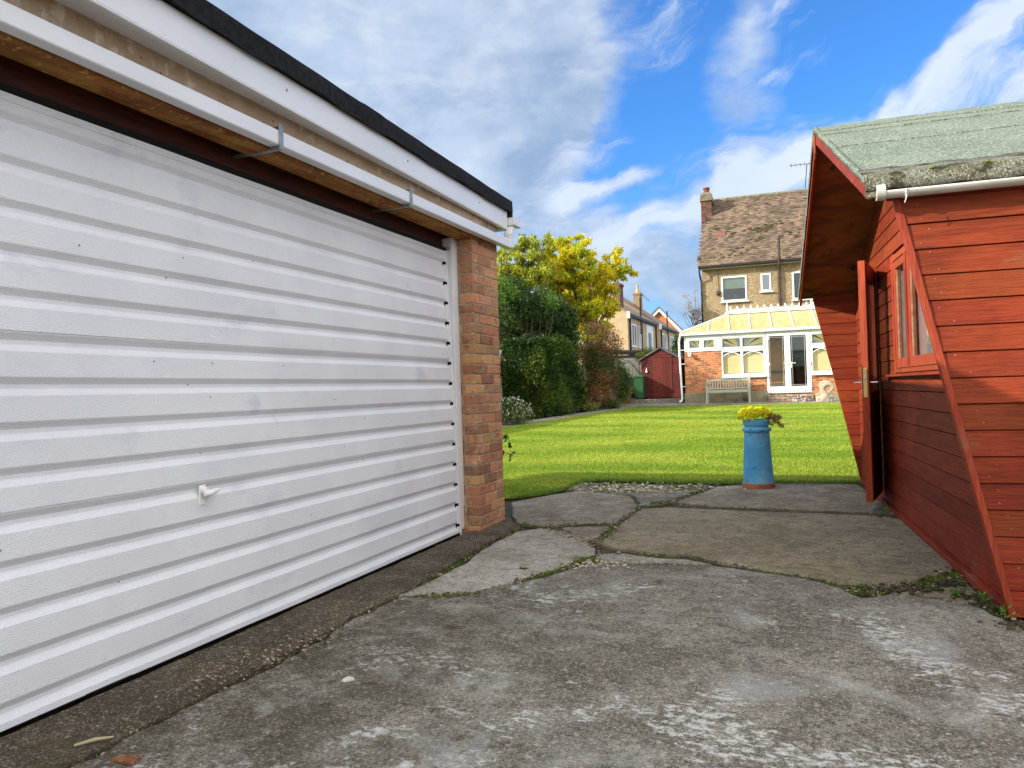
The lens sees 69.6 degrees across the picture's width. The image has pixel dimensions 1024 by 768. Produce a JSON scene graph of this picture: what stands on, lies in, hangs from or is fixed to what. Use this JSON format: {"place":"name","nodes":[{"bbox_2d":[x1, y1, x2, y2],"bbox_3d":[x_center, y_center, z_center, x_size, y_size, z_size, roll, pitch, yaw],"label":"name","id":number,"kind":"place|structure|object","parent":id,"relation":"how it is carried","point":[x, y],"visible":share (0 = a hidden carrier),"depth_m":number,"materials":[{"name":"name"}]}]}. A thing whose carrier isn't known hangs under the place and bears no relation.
{"place":"outdoors","nodes":[
{"label":"outdoors","id":0,"kind":"place"},
{"bbox_2d":[0,398,1023,737],"bbox_3d":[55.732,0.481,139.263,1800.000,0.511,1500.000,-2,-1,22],"label":"ground","id":1,"kind":"structure","parent":0,"point":[508,514],"depth_m":4.25,"materials":[{"name":"soil"}]},
{"bbox_2d":[0,0,520,733],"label":"garage","id":2,"kind":"structure","parent":1,"relation":"on","point":[250,368],"depth_m":3.13,"materials":[{"name":"brick"}]},
{"bbox_2d":[0,90,461,733],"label":"garage door","id":3,"kind":"structure","parent":2,"relation":"in","point":[227,400],"depth_m":3.06,"materials":[{"name":"paint"}]},
{"bbox_2d":[503,434,515,461],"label":"ivy sprig","id":4,"kind":"object","parent":2,"relation":"attached to","point":[505,436],"visible":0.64,"depth_m":5.97,"materials":[{"name":"green plant"}]},
{"bbox_2d":[0,517,520,767],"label":"garage threshold","id":5,"kind":"object","parent":1,"relation":"on","point":[49,741],"visible":0.79,"depth_m":2.79,"materials":[{"name":"grey concrete"}]},
{"bbox_2d":[74,736,113,746],"bbox_3d":[-1.257,1.071,2.218,0.104,0.013,0.014,-1,-1,-26],"label":"twig","id":6,"kind":"object","parent":5,"relation":"on","point":[94,739],"visible":1,"depth_m":2.21,"materials":[{"name":"beige wood"}]},
{"bbox_2d":[399,528,595,597],"bbox_3d":[0.094,1.099,4.558,0.767,0.050,1.909,-2,-1,22],"label":"concrete patch","id":7,"kind":"object","parent":1,"relation":"on","point":[496,564],"visible":0.82,"depth_m":4.46,"materials":[{"name":"grey concrete"}]},
{"bbox_2d":[501,394,535,426],"bbox_3d":[-0.020,0.684,18.123,1.064,0.882,1.020,-2,-1,22],"label":"flowering bush","id":8,"kind":"object","parent":1,"relation":"on","point":[509,407],"visible":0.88,"depth_m":18.07,"materials":[{"name":"green plant"}]},
{"bbox_2d":[496,230,559,292],"bbox_3d":[0.391,-2.385,26.950,2.895,6.557,3.386,-2,-1,6],"label":"tree","id":9,"kind":"object","parent":1,"relation":"on","point":[541,272],"visible":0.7,"depth_m":26.19,"materials":[{"name":"green plant"}]},
{"bbox_2d":[497,271,590,399],"bbox_3d":[1.060,-1.248,23.298,5.575,4.378,2.826,-1,-1,-35],"label":"shrub","id":10,"kind":"object","parent":1,"relation":"on","point":[525,315],"visible":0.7,"depth_m":22.36,"materials":[{"name":"green plant"}]},
{"bbox_2d":[499,331,593,418],"bbox_3d":[0.965,-0.305,22.226,2.463,2.661,4.131,-2,-1,22],"label":"hedge","id":11,"kind":"object","parent":1,"relation":"on","point":[544,377],"visible":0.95,"depth_m":20.79,"materials":[{"name":"green plant"}]},
{"bbox_2d":[500,360,598,417],"bbox_3d":[-1.216,0.272,19.631,0.109,1.990,19.697,-2,-1,27],"label":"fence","id":12,"kind":"object","parent":1,"relation":"on","point":[502,394],"visible":0.01,"depth_m":21.36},
{"bbox_2d":[100,481,1017,754],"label":"pebbles","id":13,"kind":"object","parent":1,"relation":"on","point":[318,637],"visible":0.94,"depth_m":3.75,"materials":[{"name":"grey stone"}]},
{"bbox_2d":[511,491,636,527],"bbox_3d":[0.558,1.105,6.565,1.130,0.050,1.913,-2,-1,1],"label":"concrete patch","id":14,"kind":"object","parent":1,"relation":"on","point":[581,507],"visible":0.79,"depth_m":6.37,"materials":[{"name":"grey concrete"}]},
{"bbox_2d":[500,281,657,386],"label":"house","id":15,"kind":"structure","parent":1,"relation":"on","point":[638,330],"depth_m":45.98,"materials":[{"name":"beige paint"}]},
{"bbox_2d":[631,323,636,347],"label":"window","id":16,"kind":"structure","parent":15,"relation":"in","point":[633,327],"depth_m":46.02,"materials":[{"name":"white plastic"}]},
{"bbox_2d":[638,326,641,348],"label":"window","id":17,"kind":"structure","parent":15,"relation":"in","point":[640,335],"depth_m":47.64,"materials":[{"name":"white plastic"}]},
{"bbox_2d":[646,325,653,352],"bbox_3d":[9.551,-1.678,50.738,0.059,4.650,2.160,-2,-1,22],"label":"window","id":18,"kind":"structure","parent":15,"relation":"in","point":[649,329],"depth_m":50.46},
{"bbox_2d":[562,526,608,540],"bbox_3d":[0.565,1.096,5.342,0.358,0.050,0.440,-2,-1,-2],"label":"concrete patch","id":19,"kind":"object","parent":1,"relation":"on","point":[592,532],"visible":0.61,"depth_m":5.37,"materials":[{"name":"grey concrete"}]},
{"bbox_2d":[536,232,638,343],"bbox_3d":[2.833,-2.692,28.363,4.007,6.847,4.447,-2,-1,22],"label":"tree","id":20,"kind":"object","parent":1,"relation":"on","point":[589,303],"visible":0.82,"depth_m":27.72,"materials":[{"name":"yellow plant"}]},
{"bbox_2d":[580,400,600,411],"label":"plant","id":21,"kind":"object","parent":1,"relation":"on","point":[588,407],"visible":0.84,"depth_m":22.90,"materials":[{"name":"green plant"}]},
{"bbox_2d":[577,319,627,410],"bbox_3d":[2.913,-0.646,24.366,1.537,3.120,2.448,-2,-1,36],"label":"shrub","id":22,"kind":"object","parent":1,"relation":"on","point":[599,365],"visible":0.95,"depth_m":24.08,"materials":[{"name":"green plant"}]},
{"bbox_2d":[595,398,622,409],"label":"plant","id":23,"kind":"object","parent":1,"relation":"on","point":[613,402],"visible":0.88,"depth_m":23.77,"materials":[{"name":"green plant"}]},
{"bbox_2d":[603,359,641,400],"bbox_3d":[4.266,0.103,28.180,1.654,2.160,0.122,-2,-1,20],"label":"fence","id":24,"kind":"object","parent":1,"relation":"on","point":[633,369],"visible":0.21,"depth_m":28.00,"materials":[{"name":"grey wood"}]},
{"bbox_2d":[520,480,746,568],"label":"gravel","id":25,"kind":"structure","parent":1,"relation":"on","point":[637,491],"depth_m":7.44,"materials":[{"name":"grey gravel"}]},
{"bbox_2d":[564,483,714,506],"bbox_3d":[1.187,1.098,7.246,1.499,0.050,1.476,-2,-1,22],"label":"concrete patch","id":26,"kind":"object","parent":1,"relation":"on","point":[644,498],"visible":0.42,"depth_m":7.14,"materials":[{"name":"grey concrete"}]},
{"bbox_2d":[609,285,677,352],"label":"house","id":27,"kind":"structure","parent":1,"relation":"on","point":[666,333],"depth_m":56.73,"materials":[{"name":"brown tile"}]},
{"bbox_2d":[662,333,664,348],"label":"window","id":28,"kind":"structure","parent":27,"relation":"in","point":[663,335],"depth_m":56.03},
{"bbox_2d":[670,336,674,352],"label":"window","id":29,"kind":"structure","parent":27,"relation":"in","point":[671,338],"depth_m":59.52,"materials":[{"name":"white plastic"}]},
{"bbox_2d":[606,397,684,403],"bbox_3d":[5.459,0.699,28.441,2.946,0.300,4.874,-2,-1,22],"label":"patio step","id":30,"kind":"object","parent":1,"relation":"on","point":[656,400],"visible":0.2,"depth_m":26.12,"materials":[{"name":"grey concrete"}]},
{"bbox_2d":[629,377,634,397],"bbox_3d":[4.385,0.136,27.313,0.421,0.790,0.643,-2,-1,22],"label":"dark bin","id":31,"kind":"object","parent":30,"relation":"on","point":[633,393],"visible":0.12,"depth_m":27.04,"materials":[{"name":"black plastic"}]},
{"bbox_2d":[633,376,646,398],"bbox_3d":[4.636,0.135,26.707,0.420,0.865,0.673,-2,-1,22],"label":"wheelie bin","id":32,"kind":"object","parent":30,"relation":"on","point":[639,385],"visible":0.97,"depth_m":26.46,"materials":[{"name":"green plastic"}]},
{"bbox_2d":[596,553,711,565],"bbox_3d":[0.845,1.077,4.432,0.702,0.050,0.257,-2,-1,22],"label":"concrete patch","id":33,"kind":"object","parent":1,"relation":"on","point":[635,559],"visible":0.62,"depth_m":4.41,"materials":[{"name":"grey concrete"}]},
{"bbox_2d":[635,346,681,375],"bbox_3d":[5.875,-0.465,29.461,1.860,2.222,1.098,-2,-1,22],"label":"shrub","id":34,"kind":"object","parent":1,"relation":"on","point":[648,350],"visible":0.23,"depth_m":29.47,"materials":[{"name":"green plant"}]},
{"bbox_2d":[639,347,684,398],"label":"garden shed","id":35,"kind":"structure","parent":1,"relation":"on","point":[661,365],"depth_m":26.75,"materials":[{"name":"red wood"}]},
{"bbox_2d":[652,357,672,397],"bbox_3d":[5.469,-0.236,26.712,0.710,1.455,0.026,-2,-1,20],"label":"door","id":36,"kind":"structure","parent":35,"relation":"in","point":[662,387],"depth_m":26.71,"materials":[{"name":"red wood"}]},
{"bbox_2d":[651,306,682,334],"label":"house","id":37,"kind":"structure","parent":1,"relation":"on","point":[658,312],"depth_m":65.48,"materials":[{"name":"orange brick"}]},
{"bbox_2d":[670,331,691,356],"bbox_3d":[7.698,-0.814,32.780,1.043,3.075,1.460,-2,-1,43],"label":"tree","id":38,"kind":"object","parent":1,"relation":"on","point":[675,345],"visible":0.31,"depth_m":32.49,"materials":[{"name":"green plant"}]},
{"bbox_2d":[680,289,701,327],"bbox_3d":[9.794,-2.252,39.243,1.468,5.950,1.574,-2,-1,42],"label":"tree","id":39,"kind":"object","parent":1,"relation":"on","point":[695,320],"visible":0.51,"depth_m":39.22,"materials":[{"name":"grey plant"}]},
{"bbox_2d":[696,187,812,396],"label":"house","id":40,"kind":"structure","parent":1,"relation":"on","point":[750,252],"depth_m":29.15,"materials":[{"name":"tile"}]},
{"bbox_2d":[688,309,703,320],"bbox_3d":[7.280,-2.720,28.903,0.623,0.473,0.458,-2,-1,-8],"label":"satellite dish","id":41,"kind":"object","parent":40,"relation":"attached to","point":[695,314],"visible":1,"depth_m":28.95,"materials":[{"name":"grey metal"}]},
{"bbox_2d":[720,275,748,302],"bbox_3d":[8.781,-3.600,29.010,1.082,1.300,0.785,-2,-1,22],"label":"window","id":42,"kind":"structure","parent":40,"relation":"in","point":[733,288],"depth_m":28.88,"materials":[{"name":"white plastic"}]},
{"bbox_2d":[760,273,772,292],"bbox_3d":[9.773,-3.888,28.341,0.500,0.740,0.160,-2,-1,20],"label":"window","id":43,"kind":"structure","parent":40,"relation":"in","point":[765,277],"depth_m":28.37,"materials":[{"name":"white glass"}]},
{"bbox_2d":[790,162,809,188],"bbox_3d":[12.683,-8.971,31.927,1.200,1.358,0.290,-2,-1,16],"label":"television aerial","id":44,"kind":"object","parent":40,"relation":"attached to","point":[806,170],"visible":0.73,"depth_m":31.91,"materials":[{"name":"silver metal"}]},
{"bbox_2d":[791,271,812,300],"bbox_3d":[11.176,-3.726,27.837,1.210,1.120,0.160,-2,-1,20],"label":"window","id":45,"kind":"structure","parent":40,"relation":"in","point":[794,299],"depth_m":28.01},
{"bbox_2d":[678,299,838,402],"bbox_3d":[9.898,-1.204,26.018,7.473,3.780,4.483,-2,-1,22],"label":"conservatory","id":46,"kind":"object","parent":1,"relation":"on","point":[778,359],"visible":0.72,"depth_m":24.95,"materials":[{"name":"plastic"}]},
{"bbox_2d":[684,335,720,351],"bbox_3d":[6.534,-1.385,25.293,1.223,0.533,0.085,-2,-1,20],"label":"window","id":47,"kind":"structure","parent":46,"relation":"in","point":[710,342],"depth_m":25.27,"materials":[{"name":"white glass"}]},
{"bbox_2d":[721,332,766,377],"bbox_3d":[7.790,-0.953,24.822,1.431,1.485,0.169,-2,-1,20],"label":"window","id":48,"kind":"structure","parent":46,"relation":"in","point":[754,361],"depth_m":24.83,"materials":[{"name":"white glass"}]},
{"bbox_2d":[767,332,790,392],"bbox_3d":[8.841,-0.697,24.434,0.670,1.990,0.143,-2,-1,22],"label":"door","id":49,"kind":"structure","parent":46,"relation":"in","point":[781,389],"depth_m":24.35,"materials":[{"name":"white plastic"}]},
{"bbox_2d":[789,331,811,392],"bbox_3d":[9.464,-0.718,24.201,0.646,1.990,0.137,-2,-1,20],"label":"door","id":50,"kind":"structure","parent":46,"relation":"in","point":[794,389],"depth_m":24.16,"materials":[{"name":"white plastic"}]},
{"bbox_2d":[810,330,832,374],"bbox_3d":[11.011,-1.064,23.663,2.631,1.485,0.169,-2,-1,20],"label":"window","id":51,"kind":"structure","parent":46,"relation":"in","point":[819,357],"depth_m":24.06,"materials":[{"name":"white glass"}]},
{"bbox_2d":[597,507,953,592],"bbox_3d":[1.669,1.054,4.940,2.074,0.050,2.307,-2,-1,22],"label":"concrete patch","id":52,"kind":"object","parent":1,"relation":"on","point":[871,550],"visible":0.8,"depth_m":4.78,"materials":[{"name":"grey concrete"}]},
{"bbox_2d":[677,483,891,514],"bbox_3d":[2.498,1.047,6.825,1.728,0.050,1.718,-2,-1,22],"label":"concrete patch","id":53,"kind":"object","parent":1,"relation":"on","point":[848,500],"visible":0.8,"depth_m":6.55,"materials":[{"name":"grey concrete"}]},
{"bbox_2d":[742,419,774,488],"bbox_3d":[2.451,0.692,7.362,0.316,0.673,0.316,-2,-1,22],"label":"planter","id":54,"kind":"object","parent":53,"relation":"on","point":[757,468],"visible":0.98,"depth_m":7.25,"materials":[{"name":"blue ceramic"}]},
{"bbox_2d":[736,406,784,427],"bbox_3d":[2.478,0.330,7.350,0.460,0.235,0.315,-2,-1,22],"label":"succulent","id":55,"kind":"object","parent":54,"relation":"in","point":[748,412],"visible":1,"depth_m":7.28,"materials":[{"name":"yellow plant"}]},
{"bbox_2d":[798,101,1023,618],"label":"summerhouse","id":56,"kind":"structure","parent":1,"relation":"on","point":[911,282],"depth_m":3.91,"materials":[{"name":"red wood"}]},
{"bbox_2d":[853,260,882,501],"bbox_3d":[2.894,-0.024,6.010,0.227,1.880,0.632,-2,-1,22],"label":"door","id":57,"kind":"structure","parent":56,"relation":"in","point":[870,389],"depth_m":5.76,"materials":[{"name":"red wood"}]},
{"bbox_2d":[882,246,939,376],"bbox_3d":[2.632,-0.504,4.800,0.119,0.898,2.250,-2,-1,18],"label":"window","id":58,"kind":"structure","parent":56,"relation":"in","point":[913,350],"depth_m":5.04,"materials":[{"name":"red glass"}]},
{"bbox_2d":[862,514,1023,629],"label":"soil crumbs","id":59,"kind":"object","parent":1,"relation":"on","point":[976,597],"visible":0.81,"depth_m":3.58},
{"bbox_2d":[903,578,984,604],"bbox_3d":[2.215,1.029,3.626,0.594,0.050,0.316,-1,-1,-34],"label":"concrete patch","id":60,"kind":"object","parent":1,"relation":"on","point":[946,593],"visible":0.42,"depth_m":3.54,"materials":[{"name":"grey concrete"}]},
{"bbox_2d":[949,588,961,596],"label":"weed","id":61,"kind":"object","parent":60,"relation":"on","point":[955,591],"visible":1,"depth_m":3.47,"materials":[{"name":"green plant"}]},
{"bbox_2d":[978,590,993,601],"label":"weed","id":62,"kind":"object","parent":1,"relation":"on","point":[983,599],"visible":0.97,"depth_m":3.35,"materials":[{"name":"green plant"}]},
{"bbox_2d":[998,604,1019,617],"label":"weed","id":63,"kind":"object","parent":1,"relation":"on","point":[1002,610],"visible":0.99,"depth_m":3.15,"materials":[{"name":"green plant"}]},
{"bbox_2d":[71,562,1023,767],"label":"driveway","id":64,"kind":"structure","parent":0,"point":[654,666],"depth_m":2.53,"materials":[{"name":"concrete"}]},
{"bbox_2d":[110,754,141,764],"bbox_3d":[-1.106,1.075,2.114,0.090,0.010,0.036,-2,-1,22],"label":"bark flake","id":65,"kind":"object","parent":64,"relation":"on","point":[126,759],"visible":1,"depth_m":2.11,"materials":[{"name":"brown wood"}]},
{"bbox_2d":[342,676,354,681],"bbox_3d":[-0.595,1.070,2.672,0.045,0.002,0.044,-1,-1,-36],"label":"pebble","id":66,"kind":"object","parent":64,"relation":"on","point":[347,679],"visible":1,"depth_m":2.67,"materials":[{"name":"white stone"}]},
{"bbox_2d":[90,482,1023,758],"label":"moss","id":67,"kind":"object","parent":64,"relation":"on","point":[860,586],"visible":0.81,"depth_m":4.28,"materials":[{"name":"green plant"}]},
{"bbox_2d":[502,406,634,426],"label":"path","id":68,"kind":"structure","parent":0,"point":[564,416],"depth_m":20.81,"materials":[{"name":"grey concrete"}]},
{"bbox_2d":[207,0,1023,356],"label":"sky","id":69,"kind":"structure","parent":0,"point":[609,122],"materials":[{"name":"blue"}]},
{"bbox_2d":[600,350,645,398],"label":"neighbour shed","id":70,"kind":"structure","parent":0,"point":[629,354],"depth_m":30.76,"materials":[{"name":"grey"}]},
{"bbox_2d":[502,402,859,498],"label":"lawn","id":71,"kind":"structure","parent":0,"point":[567,441],"depth_m":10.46,"materials":[{"name":"green plant"}]},
{"bbox_2d":[506,477,861,499],"bbox_3d":[1.845,1.023,7.773,3.937,0.058,1.364,-2,-1,-4],"label":"grass edge","id":72,"kind":"object","parent":71,"relation":"on","point":[567,487],"depth_m":7.68,"materials":[{"name":"green plant"}]},
{"bbox_2d":[607,400,839,407],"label":"patio","id":73,"kind":"structure","parent":0,"point":[695,404],"depth_m":24.48,"materials":[{"name":"grey concrete"}]},
{"bbox_2d":[611,358,635,404],"bbox_3d":[3.783,-0.093,25.333,1.059,1.642,0.863,-1,-1,-32],"label":"shrub","id":74,"kind":"object","parent":73,"relation":"on","point":[623,391],"visible":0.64,"depth_m":25.25,"materials":[{"name":"green plant"}]},
{"bbox_2d":[705,377,750,403],"bbox_3d":[7.176,0.221,24.481,1.408,0.840,0.590,-2,-1,20],"label":"garden bench","id":75,"kind":"object","parent":73,"relation":"on","point":[748,390],"visible":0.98,"depth_m":24.57,"materials":[{"name":"green paint"}]},
{"bbox_2d":[741,395,748,401],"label":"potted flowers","id":76,"kind":"object","parent":73,"relation":"on","point":[745,397],"visible":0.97,"depth_m":24.62,"materials":[{"name":"green plant"}]},
{"bbox_2d":[815,380,834,401],"bbox_3d":[9.873,0.286,23.279,0.585,0.823,0.329,-2,-1,22],"label":"stone ornament","id":77,"kind":"object","parent":73,"relation":"on","point":[823,395],"visible":0.8,"depth_m":23.20,"materials":[{"name":"beige stone"}]},
{"bbox_2d":[793,395,806,401],"bbox_3d":[9.253,0.475,23.719,0.430,0.260,0.160,-2,-1,22],"label":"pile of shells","id":78,"kind":"object","parent":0,"point":[795,399],"visible":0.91,"depth_m":23.69}
]}

